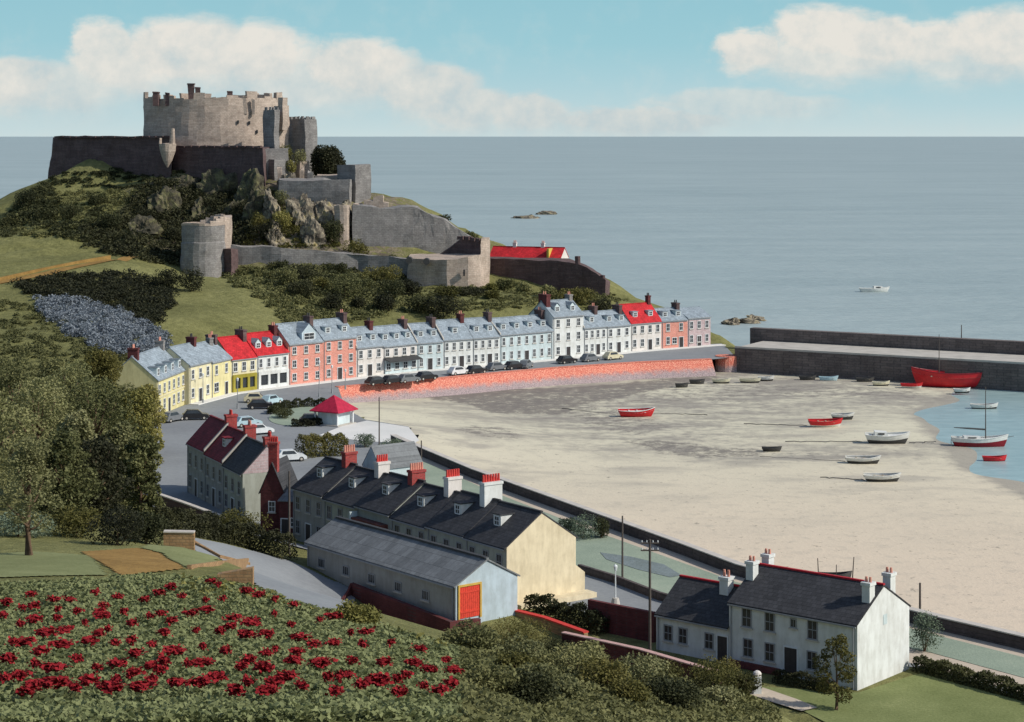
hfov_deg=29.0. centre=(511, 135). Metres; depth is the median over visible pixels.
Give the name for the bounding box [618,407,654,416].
rowing boat
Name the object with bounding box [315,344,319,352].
window
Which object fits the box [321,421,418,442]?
slipway
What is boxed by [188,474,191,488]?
window
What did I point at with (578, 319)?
window
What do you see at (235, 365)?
window
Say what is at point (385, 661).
flower clump
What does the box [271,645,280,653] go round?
flower clump
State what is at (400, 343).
waterfront house
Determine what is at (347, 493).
terraced house
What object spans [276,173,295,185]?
rock outcrop
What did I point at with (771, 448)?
rowing boat
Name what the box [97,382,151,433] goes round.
tree
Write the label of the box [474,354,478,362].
window
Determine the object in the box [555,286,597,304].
bush
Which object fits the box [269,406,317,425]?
roundabout lawn
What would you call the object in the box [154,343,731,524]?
quay road
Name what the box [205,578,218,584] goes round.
flower clump
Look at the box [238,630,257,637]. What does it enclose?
flower clump
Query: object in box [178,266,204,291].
hillside bush
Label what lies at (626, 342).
window
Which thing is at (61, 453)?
tree
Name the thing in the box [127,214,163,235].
rock outcrop
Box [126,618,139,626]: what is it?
flower clump
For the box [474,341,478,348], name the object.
window
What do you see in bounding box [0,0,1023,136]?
sky
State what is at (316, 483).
terraced house
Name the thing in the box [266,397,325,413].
hedge
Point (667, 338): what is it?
window
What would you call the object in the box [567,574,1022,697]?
coast road
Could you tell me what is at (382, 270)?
bush
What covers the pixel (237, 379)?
street lamp
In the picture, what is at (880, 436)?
motor boat
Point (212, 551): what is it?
garden kerb
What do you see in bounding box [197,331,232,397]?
waterfront house
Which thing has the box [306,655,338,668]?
flower clump
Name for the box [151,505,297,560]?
hedge
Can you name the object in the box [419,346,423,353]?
window
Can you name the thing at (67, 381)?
tree
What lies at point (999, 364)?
pier
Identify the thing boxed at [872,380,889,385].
dinghy
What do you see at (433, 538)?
window
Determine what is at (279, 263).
bush
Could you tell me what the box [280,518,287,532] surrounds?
door
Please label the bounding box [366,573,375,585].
window
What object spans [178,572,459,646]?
rough grass
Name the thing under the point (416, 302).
hillside bush
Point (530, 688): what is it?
bush
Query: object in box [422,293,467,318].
bush
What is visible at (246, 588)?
flower clump
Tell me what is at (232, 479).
window
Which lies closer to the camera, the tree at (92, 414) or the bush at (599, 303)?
the tree at (92, 414)
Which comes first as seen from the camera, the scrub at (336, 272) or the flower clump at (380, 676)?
the flower clump at (380, 676)
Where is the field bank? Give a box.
[0,255,110,280]
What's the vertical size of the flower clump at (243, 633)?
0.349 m
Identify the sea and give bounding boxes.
[0,137,1023,437]
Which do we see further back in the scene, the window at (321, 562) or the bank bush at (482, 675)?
the window at (321, 562)
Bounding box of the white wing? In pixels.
[654,569,739,663]
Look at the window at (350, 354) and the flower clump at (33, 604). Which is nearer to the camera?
the flower clump at (33, 604)
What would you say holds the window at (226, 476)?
in the house at (244, 466)
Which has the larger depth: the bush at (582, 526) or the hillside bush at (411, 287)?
the hillside bush at (411, 287)
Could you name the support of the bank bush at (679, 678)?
on the terrain at (220, 307)
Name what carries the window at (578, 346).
in the waterfront house at (563, 318)
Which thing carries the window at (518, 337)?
in the waterfront house at (530, 337)
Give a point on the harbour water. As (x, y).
(1006, 416)
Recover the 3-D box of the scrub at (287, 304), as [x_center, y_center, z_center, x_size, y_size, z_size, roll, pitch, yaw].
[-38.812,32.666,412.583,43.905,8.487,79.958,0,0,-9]
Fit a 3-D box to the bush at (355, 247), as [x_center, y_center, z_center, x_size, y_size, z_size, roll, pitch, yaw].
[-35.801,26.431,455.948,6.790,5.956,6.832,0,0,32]
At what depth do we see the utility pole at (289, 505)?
194.91 m
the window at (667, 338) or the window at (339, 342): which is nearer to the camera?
the window at (339, 342)
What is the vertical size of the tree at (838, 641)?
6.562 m
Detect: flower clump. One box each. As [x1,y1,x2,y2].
[0,597,15,606]
[0,610,7,618]
[0,652,18,664]
[0,671,13,683]
[4,636,19,646]
[9,636,39,646]
[11,668,32,681]
[14,683,39,697]
[15,603,26,611]
[16,619,29,626]
[25,590,37,597]
[25,612,43,623]
[25,674,61,690]
[26,657,48,667]
[26,680,40,691]
[27,600,42,609]
[30,643,51,655]
[34,625,59,637]
[34,662,72,672]
[47,595,66,601]
[47,637,73,648]
[50,675,72,689]
[51,613,62,621]
[53,605,62,612]
[55,625,74,634]
[63,596,76,602]
[65,679,81,692]
[68,653,83,662]
[72,607,85,614]
[74,635,99,645]
[77,671,100,685]
[80,619,88,626]
[89,587,100,595]
[90,661,103,673]
[91,628,105,637]
[92,610,110,618]
[93,607,105,614]
[95,678,128,694]
[98,599,111,608]
[99,624,112,631]
[105,657,128,668]
[108,637,121,646]
[109,673,124,682]
[111,592,123,599]
[120,608,128,615]
[122,665,146,678]
[123,679,159,692]
[124,634,138,645]
[124,647,147,658]
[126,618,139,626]
[137,595,152,602]
[139,660,158,671]
[144,611,159,618]
[144,672,158,683]
[146,639,158,648]
[152,588,166,595]
[153,663,168,675]
[154,628,172,636]
[155,609,168,617]
[155,653,171,666]
[156,644,186,655]
[160,582,179,590]
[163,677,186,687]
[164,616,178,625]
[177,592,186,598]
[181,608,199,616]
[181,657,198,667]
[184,675,214,688]
[191,625,200,633]
[191,656,216,666]
[195,605,214,613]
[197,642,207,650]
[201,669,228,682]
[202,595,209,602]
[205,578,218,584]
[213,626,226,634]
[217,594,227,600]
[218,644,232,654]
[221,612,243,621]
[223,621,240,630]
[224,683,246,696]
[234,659,249,670]
[236,627,256,638]
[236,654,256,662]
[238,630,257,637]
[239,586,251,593]
[239,674,261,686]
[240,615,261,621]
[240,619,261,626]
[240,674,253,687]
[241,586,255,594]
[245,653,256,663]
[251,592,265,596]
[252,660,270,673]
[253,662,277,672]
[255,590,265,597]
[255,683,281,695]
[256,629,274,639]
[257,647,274,656]
[264,675,286,685]
[271,595,279,601]
[271,609,277,616]
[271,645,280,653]
[273,669,299,681]
[281,654,305,665]
[286,620,295,627]
[287,600,299,607]
[288,631,312,641]
[288,646,305,655]
[293,678,309,690]
[305,636,323,649]
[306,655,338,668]
[315,616,325,622]
[322,669,334,681]
[323,610,343,619]
[323,637,341,645]
[324,685,344,696]
[333,669,344,683]
[342,670,356,680]
[345,655,360,664]
[346,628,355,636]
[351,677,378,688]
[356,626,375,634]
[357,638,369,647]
[363,671,392,685]
[364,676,394,686]
[375,656,394,666]
[386,638,395,647]
[387,684,407,696]
[392,672,402,683]
[400,669,413,679]
[403,656,423,666]
[410,643,427,652]
[416,680,428,689]
[419,664,437,672]
[427,683,451,695]
[441,655,451,662]
[441,664,464,673]
[441,675,459,688]
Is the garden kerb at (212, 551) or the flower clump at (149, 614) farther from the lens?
the garden kerb at (212, 551)
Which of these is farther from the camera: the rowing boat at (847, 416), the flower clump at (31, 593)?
the rowing boat at (847, 416)
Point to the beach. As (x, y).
(940, 522)
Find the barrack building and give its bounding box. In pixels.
[490,240,568,258]
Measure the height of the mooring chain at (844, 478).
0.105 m
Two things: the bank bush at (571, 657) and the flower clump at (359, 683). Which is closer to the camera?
the flower clump at (359, 683)
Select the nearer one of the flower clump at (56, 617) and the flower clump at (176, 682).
the flower clump at (176, 682)
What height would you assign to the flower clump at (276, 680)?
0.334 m
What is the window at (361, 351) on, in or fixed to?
in the waterfront house at (369, 352)
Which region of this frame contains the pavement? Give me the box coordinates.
[188,344,725,404]
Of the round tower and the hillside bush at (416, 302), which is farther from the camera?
the round tower
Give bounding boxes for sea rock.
[512,214,539,218]
[536,211,556,214]
[721,317,739,324]
[724,318,760,323]
[746,314,766,320]
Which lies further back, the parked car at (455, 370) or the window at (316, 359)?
the parked car at (455, 370)
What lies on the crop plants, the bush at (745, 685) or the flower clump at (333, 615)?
the flower clump at (333, 615)
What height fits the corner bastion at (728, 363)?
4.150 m
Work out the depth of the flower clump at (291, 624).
76.92 m
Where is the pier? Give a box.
[735,327,1023,390]
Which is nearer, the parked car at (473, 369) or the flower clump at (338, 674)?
the flower clump at (338, 674)
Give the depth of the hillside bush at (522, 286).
419.74 m
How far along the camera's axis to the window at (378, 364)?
354.36 m
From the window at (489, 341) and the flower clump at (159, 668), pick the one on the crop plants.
the flower clump at (159, 668)
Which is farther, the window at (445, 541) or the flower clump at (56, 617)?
the window at (445, 541)
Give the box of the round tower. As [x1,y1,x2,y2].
[180,213,231,277]
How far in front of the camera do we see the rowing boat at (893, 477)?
261.95 m
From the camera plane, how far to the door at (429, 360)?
362.24 m
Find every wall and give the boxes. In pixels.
[157,493,220,516]
[163,530,194,549]
[217,566,253,584]
[223,233,407,277]
[335,358,715,402]
[341,582,480,634]
[390,434,1023,649]
[489,256,609,295]
[515,609,588,635]
[561,631,746,681]
[578,564,667,600]
[588,599,655,642]
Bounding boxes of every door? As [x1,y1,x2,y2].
[168,397,170,410]
[194,477,197,496]
[199,387,202,400]
[212,487,215,506]
[225,381,227,393]
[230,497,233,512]
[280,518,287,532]
[305,522,310,540]
[337,367,342,378]
[367,363,372,375]
[427,358,432,369]
[458,582,481,619]
[459,355,463,366]
[487,353,492,363]
[524,350,528,358]
[566,346,570,354]
[596,343,599,354]
[616,341,620,352]
[648,339,652,349]
[679,336,683,346]
[697,335,701,345]
[716,634,728,662]
[783,645,797,673]
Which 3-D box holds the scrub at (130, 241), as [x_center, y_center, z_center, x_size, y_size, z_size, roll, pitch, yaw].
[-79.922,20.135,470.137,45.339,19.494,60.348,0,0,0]
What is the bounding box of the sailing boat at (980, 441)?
[951,387,1012,446]
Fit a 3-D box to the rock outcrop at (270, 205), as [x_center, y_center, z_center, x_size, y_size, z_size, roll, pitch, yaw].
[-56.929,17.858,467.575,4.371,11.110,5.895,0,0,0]
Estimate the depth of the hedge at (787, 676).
154.31 m
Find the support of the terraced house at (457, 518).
on the terrain at (220, 307)
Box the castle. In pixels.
[48,83,472,253]
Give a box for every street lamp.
[236,378,238,408]
[318,360,319,396]
[611,564,619,604]
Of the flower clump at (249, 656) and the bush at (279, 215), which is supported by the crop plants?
the flower clump at (249, 656)
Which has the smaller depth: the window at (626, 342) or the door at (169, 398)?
the door at (169, 398)
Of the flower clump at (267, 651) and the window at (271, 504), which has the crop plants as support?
the flower clump at (267, 651)
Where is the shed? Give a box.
[304,516,519,622]
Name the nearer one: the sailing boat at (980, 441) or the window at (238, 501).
the window at (238, 501)
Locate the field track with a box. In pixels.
[0,256,137,283]
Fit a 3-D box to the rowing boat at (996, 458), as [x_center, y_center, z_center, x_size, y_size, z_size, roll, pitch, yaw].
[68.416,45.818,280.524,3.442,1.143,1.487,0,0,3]
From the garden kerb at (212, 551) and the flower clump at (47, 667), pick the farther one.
the garden kerb at (212, 551)
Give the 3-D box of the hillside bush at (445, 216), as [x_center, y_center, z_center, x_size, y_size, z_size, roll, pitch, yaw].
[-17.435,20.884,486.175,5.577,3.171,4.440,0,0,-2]
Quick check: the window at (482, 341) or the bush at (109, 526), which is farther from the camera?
the window at (482, 341)
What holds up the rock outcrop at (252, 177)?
on the terrain at (220, 307)
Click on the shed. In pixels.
(448, 582)
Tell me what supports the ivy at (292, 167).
attached to the castle
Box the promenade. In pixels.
[422,457,1023,690]
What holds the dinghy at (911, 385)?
on the beach
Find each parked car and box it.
[160,411,182,422]
[182,409,208,419]
[237,416,262,427]
[243,392,262,402]
[247,398,272,408]
[252,423,274,432]
[262,394,282,402]
[279,449,306,460]
[299,413,319,422]
[364,376,386,385]
[383,374,402,384]
[398,373,420,382]
[415,371,438,380]
[447,366,467,375]
[466,365,487,373]
[485,362,506,370]
[504,360,523,369]
[520,359,533,368]
[556,355,577,363]
[579,353,600,361]
[602,351,622,359]
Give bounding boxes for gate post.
[753,670,761,693]
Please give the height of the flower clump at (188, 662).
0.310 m
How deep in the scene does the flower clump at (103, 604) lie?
78.51 m
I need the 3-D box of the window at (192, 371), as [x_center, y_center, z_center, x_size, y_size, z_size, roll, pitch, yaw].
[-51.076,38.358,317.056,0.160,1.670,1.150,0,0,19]
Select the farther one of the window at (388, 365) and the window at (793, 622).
the window at (388, 365)
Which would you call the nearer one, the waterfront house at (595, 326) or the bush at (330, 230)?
the waterfront house at (595, 326)
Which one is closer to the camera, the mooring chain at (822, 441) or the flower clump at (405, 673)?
the flower clump at (405, 673)
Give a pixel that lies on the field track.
(128, 258)
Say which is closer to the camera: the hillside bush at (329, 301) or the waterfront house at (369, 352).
the waterfront house at (369, 352)
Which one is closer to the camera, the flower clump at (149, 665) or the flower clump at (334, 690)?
the flower clump at (334, 690)
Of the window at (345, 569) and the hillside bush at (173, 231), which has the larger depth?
the hillside bush at (173, 231)
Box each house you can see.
[116,337,185,416]
[166,333,212,404]
[185,409,237,499]
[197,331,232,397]
[203,420,256,510]
[217,326,257,392]
[221,431,279,521]
[247,322,289,388]
[275,312,323,384]
[290,444,357,541]
[313,309,356,380]
[321,454,390,525]
[349,462,426,529]
[351,317,383,376]
[373,316,422,373]
[388,468,462,539]
[407,314,443,369]
[424,473,503,549]
[436,311,473,367]
[462,500,596,608]
[464,309,500,364]
[491,307,553,363]
[528,291,584,358]
[582,303,607,354]
[598,302,631,352]
[618,293,661,350]
[654,300,688,347]
[680,306,711,346]
[727,548,910,690]
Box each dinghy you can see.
[675,382,688,387]
[689,379,704,383]
[712,378,730,382]
[739,377,760,382]
[758,376,773,380]
[799,375,815,379]
[819,376,837,380]
[856,377,873,381]
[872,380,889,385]
[900,382,922,387]
[953,387,970,392]
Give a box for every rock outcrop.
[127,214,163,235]
[146,185,181,212]
[173,175,200,188]
[191,196,211,217]
[196,168,237,199]
[223,199,244,213]
[233,168,267,201]
[241,185,264,225]
[262,188,280,219]
[264,220,286,246]
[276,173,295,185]
[285,193,314,225]
[299,216,326,249]
[313,200,334,229]
[341,199,351,234]
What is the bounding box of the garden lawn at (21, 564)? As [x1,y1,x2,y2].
[0,551,105,576]
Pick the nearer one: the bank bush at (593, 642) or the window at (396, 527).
the bank bush at (593, 642)
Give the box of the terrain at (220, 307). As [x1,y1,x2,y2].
[0,159,1012,721]
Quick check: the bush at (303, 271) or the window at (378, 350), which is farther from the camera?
the bush at (303, 271)
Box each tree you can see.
[0,357,54,464]
[0,366,35,429]
[0,374,82,499]
[0,388,43,507]
[0,436,63,554]
[23,427,105,522]
[29,356,74,405]
[40,357,113,437]
[46,376,145,479]
[55,435,136,525]
[56,408,101,500]
[83,347,122,394]
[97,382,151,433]
[101,420,137,516]
[117,387,164,499]
[118,433,165,521]
[136,383,168,451]
[812,633,857,709]
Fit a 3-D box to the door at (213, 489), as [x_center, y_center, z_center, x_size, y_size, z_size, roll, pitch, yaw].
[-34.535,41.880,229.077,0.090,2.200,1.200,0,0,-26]
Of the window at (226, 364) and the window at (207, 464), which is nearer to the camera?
the window at (207, 464)
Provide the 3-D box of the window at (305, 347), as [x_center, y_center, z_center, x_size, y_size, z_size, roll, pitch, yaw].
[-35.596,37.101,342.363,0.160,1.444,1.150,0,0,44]
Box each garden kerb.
[187,558,248,569]
[195,541,249,564]
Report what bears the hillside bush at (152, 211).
on the terrain at (220, 307)
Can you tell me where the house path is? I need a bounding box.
[749,687,816,710]
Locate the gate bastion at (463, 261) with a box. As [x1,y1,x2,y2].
[406,236,489,286]
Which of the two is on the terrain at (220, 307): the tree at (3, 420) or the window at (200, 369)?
the tree at (3, 420)
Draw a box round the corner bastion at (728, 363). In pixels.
[715,354,736,372]
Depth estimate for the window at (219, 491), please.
227.18 m
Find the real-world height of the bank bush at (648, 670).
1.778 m
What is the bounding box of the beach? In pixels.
[349,372,1023,632]
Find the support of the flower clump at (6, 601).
on the crop plants
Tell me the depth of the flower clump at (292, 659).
58.43 m
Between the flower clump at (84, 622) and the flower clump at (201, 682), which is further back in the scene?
the flower clump at (84, 622)
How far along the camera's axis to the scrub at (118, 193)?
489.63 m
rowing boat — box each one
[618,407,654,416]
[762,446,781,450]
[808,418,842,426]
[831,412,853,419]
[845,455,880,463]
[863,473,900,481]
[970,402,997,408]
[982,455,1006,460]
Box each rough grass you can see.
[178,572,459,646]
[449,646,782,721]
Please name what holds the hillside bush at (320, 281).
on the terrain at (220, 307)
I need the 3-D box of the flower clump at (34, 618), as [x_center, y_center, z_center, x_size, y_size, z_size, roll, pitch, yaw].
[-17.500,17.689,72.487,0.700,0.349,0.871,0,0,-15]
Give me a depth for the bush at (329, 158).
502.99 m
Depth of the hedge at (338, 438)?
265.28 m
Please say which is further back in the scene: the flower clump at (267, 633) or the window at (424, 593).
the window at (424, 593)
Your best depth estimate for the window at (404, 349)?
358.63 m
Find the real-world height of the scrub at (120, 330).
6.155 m
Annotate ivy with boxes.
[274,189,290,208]
[279,144,292,159]
[285,159,296,172]
[293,149,306,163]
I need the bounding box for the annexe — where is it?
[362,441,423,475]
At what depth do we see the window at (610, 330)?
389.33 m
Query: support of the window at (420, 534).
in the terraced house at (415, 513)
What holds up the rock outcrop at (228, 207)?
on the terrain at (220, 307)
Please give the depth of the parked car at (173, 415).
296.47 m
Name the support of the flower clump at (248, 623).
on the crop plants
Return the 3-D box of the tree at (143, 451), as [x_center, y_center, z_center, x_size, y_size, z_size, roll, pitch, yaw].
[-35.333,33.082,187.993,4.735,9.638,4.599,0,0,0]
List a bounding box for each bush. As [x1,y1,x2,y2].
[0,509,57,537]
[14,188,37,206]
[45,503,102,538]
[58,202,82,220]
[82,504,147,545]
[84,192,107,205]
[94,212,121,228]
[127,509,172,544]
[135,204,158,217]
[150,267,181,289]
[164,226,181,240]
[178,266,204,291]
[202,195,222,208]
[202,510,241,528]
[212,506,273,539]
[231,196,247,213]
[249,210,266,232]
[249,218,283,241]
[263,269,279,279]
[270,264,299,284]
[272,210,291,228]
[272,259,288,269]
[273,264,325,279]
[274,407,293,417]
[285,279,313,296]
[297,261,322,272]
[310,144,345,177]
[311,276,334,289]
[319,292,343,312]
[321,218,344,241]
[324,270,364,297]
[327,262,348,273]
[336,599,382,625]
[342,238,369,254]
[350,295,366,307]
[354,433,374,447]
[359,264,403,282]
[361,278,374,287]
[371,291,395,311]
[373,276,404,297]
[377,438,402,444]
[398,277,421,295]
[404,294,430,312]
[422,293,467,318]
[434,284,460,298]
[437,214,451,219]
[438,617,501,650]
[453,656,521,690]
[455,286,487,295]
[465,230,479,237]
[484,282,498,290]
[484,289,499,298]
[492,615,552,643]
[492,632,547,661]
[493,648,545,671]
[495,278,516,290]
[497,667,559,704]
[515,280,531,292]
[515,662,561,681]
[537,635,572,653]
[539,284,556,298]
[539,640,608,675]
[552,673,581,698]
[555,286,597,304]
[556,517,579,531]
[558,640,609,659]
[569,512,600,539]
[576,652,630,689]
[586,297,611,310]
[592,515,609,537]
[608,675,652,704]
[614,651,672,684]
[636,656,683,677]
[645,675,708,709]
[661,672,696,688]
[680,660,737,693]
[694,654,741,680]
[700,684,746,709]
[713,667,763,696]
[909,607,945,651]
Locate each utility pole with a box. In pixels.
[288,471,290,553]
[379,397,379,443]
[621,516,623,576]
[641,539,658,649]
[919,583,920,608]
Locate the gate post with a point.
(757, 673)
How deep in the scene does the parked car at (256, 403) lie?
310.54 m
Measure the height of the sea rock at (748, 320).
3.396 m
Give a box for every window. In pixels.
[163,382,166,392]
[163,398,166,408]
[177,376,179,387]
[177,392,179,402]
[188,452,191,465]
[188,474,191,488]
[191,369,194,379]
[191,388,194,398]
[194,455,197,468]
[199,367,202,378]
[199,457,202,471]
[199,480,202,494]
[205,463,208,477]
[205,483,208,497]
[206,366,209,376]
[206,384,209,394]
[211,466,214,480]
[214,382,219,392]
[215,365,218,375]
[217,469,221,483]
[217,490,221,504]
[224,474,227,489]
[224,493,227,508]
[225,363,228,372]
[230,478,233,492]
[233,362,238,372]
[236,481,240,496]
[237,500,240,515]
[241,361,246,371]
[250,360,255,370]
[258,358,262,368]
[267,358,270,367]
[267,501,275,513]
[275,357,278,366]
[282,356,286,365]
[290,518,292,527]
[292,347,297,354]
[292,360,296,368]
[292,373,296,381]
[294,496,300,511]
[294,519,300,535]
[303,372,308,380]
[304,345,308,353]
[304,359,308,366]
[304,499,310,514]
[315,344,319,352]
[315,357,319,365]
[315,371,318,378]
[315,502,321,517]
[316,557,324,569]
[325,505,331,520]
[326,342,331,350]
[326,369,330,377]
[327,355,331,363]
[337,341,341,349]
[337,354,342,362]
[337,508,342,516]
[341,565,349,577]
[348,340,352,348]
[348,353,353,361]
[349,366,353,374]
[358,350,363,359]
[358,364,362,373]
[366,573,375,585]
[367,349,371,358]
[376,348,380,357]
[376,363,380,371]
[385,349,389,357]
[386,363,391,370]
[393,348,397,356]
[393,581,401,594]
[394,524,399,531]
[395,362,399,369]
[402,347,406,355]
[403,361,408,368]
[406,527,411,535]
[410,346,415,354]
[412,360,416,367]
[418,531,423,538]
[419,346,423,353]
[419,359,423,367]
[420,589,429,602]
[428,345,431,353]
[431,534,435,541]
[436,344,440,352]
[436,357,440,365]
[443,538,448,545]
[445,343,448,351]
[445,356,449,364]
[452,342,456,350]
[452,356,455,364]
[456,542,461,548]
[467,341,470,349]
[467,355,470,363]
[469,545,474,552]
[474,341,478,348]
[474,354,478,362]
[481,340,484,348]
[481,354,484,361]
[482,549,488,556]
[488,340,491,347]
[496,553,501,565]
[502,337,505,346]
[502,351,505,360]
[517,336,521,344]
[517,350,521,358]
[525,336,528,344]
[540,334,543,342]
[540,348,543,356]
[556,319,560,327]
[556,333,559,341]
[556,347,560,354]
[566,319,570,326]
[566,332,570,340]
[576,318,580,326]
[576,331,580,339]
[576,345,580,353]
[596,330,599,337]
[608,342,612,350]
[609,329,612,336]
[617,328,620,336]
[625,327,628,335]
[625,340,628,348]
[632,326,636,334]
[632,339,636,347]
[648,325,652,332]
[655,324,659,332]
[655,337,659,345]
[662,624,673,643]
[666,323,670,331]
[666,337,670,344]
[672,337,676,344]
[677,627,688,646]
[679,323,683,330]
[697,321,701,328]
[703,632,714,651]
[705,320,708,328]
[705,334,708,341]
[740,608,752,629]
[741,638,753,659]
[763,612,775,633]
[763,642,775,664]
[788,618,797,629]
[805,620,818,642]
[805,650,817,671]
[883,614,886,624]
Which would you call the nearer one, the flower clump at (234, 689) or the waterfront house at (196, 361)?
the flower clump at (234, 689)
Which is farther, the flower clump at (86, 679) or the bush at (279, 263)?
the bush at (279, 263)
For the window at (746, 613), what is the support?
in the white house at (789, 619)
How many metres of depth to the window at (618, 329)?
390.71 m
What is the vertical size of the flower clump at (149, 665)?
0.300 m
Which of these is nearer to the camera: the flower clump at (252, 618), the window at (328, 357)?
the flower clump at (252, 618)
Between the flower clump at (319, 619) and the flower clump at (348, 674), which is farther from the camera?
the flower clump at (319, 619)
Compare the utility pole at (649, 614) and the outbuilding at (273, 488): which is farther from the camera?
the outbuilding at (273, 488)
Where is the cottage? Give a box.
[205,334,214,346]
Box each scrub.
[0,180,56,237]
[0,298,127,381]
[10,267,179,328]
[13,188,146,241]
[31,293,173,356]
[48,167,267,192]
[77,177,260,265]
[222,261,413,323]
[240,189,365,247]
[262,254,412,298]
[413,284,628,313]
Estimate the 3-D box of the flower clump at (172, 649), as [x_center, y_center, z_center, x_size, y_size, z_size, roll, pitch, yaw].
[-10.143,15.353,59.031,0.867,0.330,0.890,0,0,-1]
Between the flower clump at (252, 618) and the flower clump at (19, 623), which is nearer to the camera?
the flower clump at (19, 623)
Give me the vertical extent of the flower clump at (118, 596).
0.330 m
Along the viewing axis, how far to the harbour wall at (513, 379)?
360.83 m
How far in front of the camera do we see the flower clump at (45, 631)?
65.91 m
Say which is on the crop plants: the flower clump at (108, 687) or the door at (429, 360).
the flower clump at (108, 687)
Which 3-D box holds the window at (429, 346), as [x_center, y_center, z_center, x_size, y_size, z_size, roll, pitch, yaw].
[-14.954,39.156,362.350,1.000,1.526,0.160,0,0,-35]
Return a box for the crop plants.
[0,572,463,721]
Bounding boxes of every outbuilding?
[258,436,297,533]
[277,489,292,536]
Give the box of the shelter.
[309,395,357,426]
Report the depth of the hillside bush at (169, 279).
401.45 m
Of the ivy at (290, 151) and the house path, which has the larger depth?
the ivy at (290, 151)
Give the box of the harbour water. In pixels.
[914,388,1023,481]
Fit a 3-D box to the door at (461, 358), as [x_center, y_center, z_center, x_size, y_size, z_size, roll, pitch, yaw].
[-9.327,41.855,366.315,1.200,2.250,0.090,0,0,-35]
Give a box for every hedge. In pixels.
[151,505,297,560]
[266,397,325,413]
[291,417,322,426]
[294,431,348,458]
[523,593,609,635]
[771,668,835,693]
[910,654,1023,701]
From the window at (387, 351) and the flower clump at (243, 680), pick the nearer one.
the flower clump at (243, 680)
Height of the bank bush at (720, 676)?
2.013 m
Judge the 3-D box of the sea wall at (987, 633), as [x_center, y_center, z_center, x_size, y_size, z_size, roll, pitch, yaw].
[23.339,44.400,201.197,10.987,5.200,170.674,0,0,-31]
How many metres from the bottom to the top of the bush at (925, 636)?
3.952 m
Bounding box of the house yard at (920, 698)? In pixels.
[763,672,1023,721]
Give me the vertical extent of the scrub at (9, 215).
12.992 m
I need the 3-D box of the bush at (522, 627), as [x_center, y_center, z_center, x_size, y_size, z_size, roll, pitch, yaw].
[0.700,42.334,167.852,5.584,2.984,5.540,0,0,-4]
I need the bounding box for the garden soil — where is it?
[82,548,186,574]
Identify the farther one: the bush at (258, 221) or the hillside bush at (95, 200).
the hillside bush at (95, 200)
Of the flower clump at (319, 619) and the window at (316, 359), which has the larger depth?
the window at (316, 359)
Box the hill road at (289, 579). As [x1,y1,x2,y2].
[195,538,354,609]
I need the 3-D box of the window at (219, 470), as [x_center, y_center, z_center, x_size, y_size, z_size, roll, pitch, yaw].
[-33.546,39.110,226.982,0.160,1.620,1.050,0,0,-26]
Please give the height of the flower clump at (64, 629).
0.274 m
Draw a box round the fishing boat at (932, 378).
[911,356,981,387]
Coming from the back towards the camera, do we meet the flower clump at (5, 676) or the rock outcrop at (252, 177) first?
the rock outcrop at (252, 177)
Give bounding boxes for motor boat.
[859,286,889,291]
[864,430,909,443]
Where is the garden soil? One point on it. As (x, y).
(125, 561)
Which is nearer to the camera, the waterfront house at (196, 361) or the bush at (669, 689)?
the bush at (669, 689)
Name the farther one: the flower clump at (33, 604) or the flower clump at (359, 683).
the flower clump at (33, 604)
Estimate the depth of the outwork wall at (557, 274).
447.84 m
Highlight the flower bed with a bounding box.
[600,552,679,576]
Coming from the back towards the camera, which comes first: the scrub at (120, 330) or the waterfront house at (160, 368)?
the scrub at (120, 330)
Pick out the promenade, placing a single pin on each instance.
(677, 556)
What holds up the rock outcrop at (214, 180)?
on the terrain at (220, 307)
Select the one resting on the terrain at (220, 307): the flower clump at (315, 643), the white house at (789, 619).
the white house at (789, 619)
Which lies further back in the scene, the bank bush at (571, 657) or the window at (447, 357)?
the window at (447, 357)
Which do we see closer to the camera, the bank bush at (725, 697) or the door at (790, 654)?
the bank bush at (725, 697)
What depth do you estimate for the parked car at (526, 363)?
364.79 m
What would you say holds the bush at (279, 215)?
on the terrain at (220, 307)
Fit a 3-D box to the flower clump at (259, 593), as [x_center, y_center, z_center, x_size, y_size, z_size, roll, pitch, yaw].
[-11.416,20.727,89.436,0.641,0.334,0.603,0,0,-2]
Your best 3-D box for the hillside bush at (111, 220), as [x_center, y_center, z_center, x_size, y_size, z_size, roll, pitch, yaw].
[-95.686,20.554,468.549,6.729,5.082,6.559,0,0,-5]
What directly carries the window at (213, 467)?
in the house at (223, 444)
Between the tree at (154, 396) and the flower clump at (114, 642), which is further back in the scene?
the tree at (154, 396)
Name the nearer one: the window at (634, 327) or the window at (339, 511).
the window at (339, 511)
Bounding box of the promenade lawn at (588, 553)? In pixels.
[423,461,1023,676]
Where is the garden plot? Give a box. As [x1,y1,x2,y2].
[142,544,218,565]
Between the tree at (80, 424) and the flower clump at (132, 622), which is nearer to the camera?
the flower clump at (132, 622)
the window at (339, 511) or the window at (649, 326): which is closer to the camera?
the window at (339, 511)
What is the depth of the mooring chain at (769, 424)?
313.67 m
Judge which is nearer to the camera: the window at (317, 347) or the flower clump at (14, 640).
the flower clump at (14, 640)
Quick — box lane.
[157,489,306,548]
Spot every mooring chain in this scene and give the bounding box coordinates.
[661,413,706,414]
[744,423,806,425]
[785,441,861,441]
[820,477,863,479]
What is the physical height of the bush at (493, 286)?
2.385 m
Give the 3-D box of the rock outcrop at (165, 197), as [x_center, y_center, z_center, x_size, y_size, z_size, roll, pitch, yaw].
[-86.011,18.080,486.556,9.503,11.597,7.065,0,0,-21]

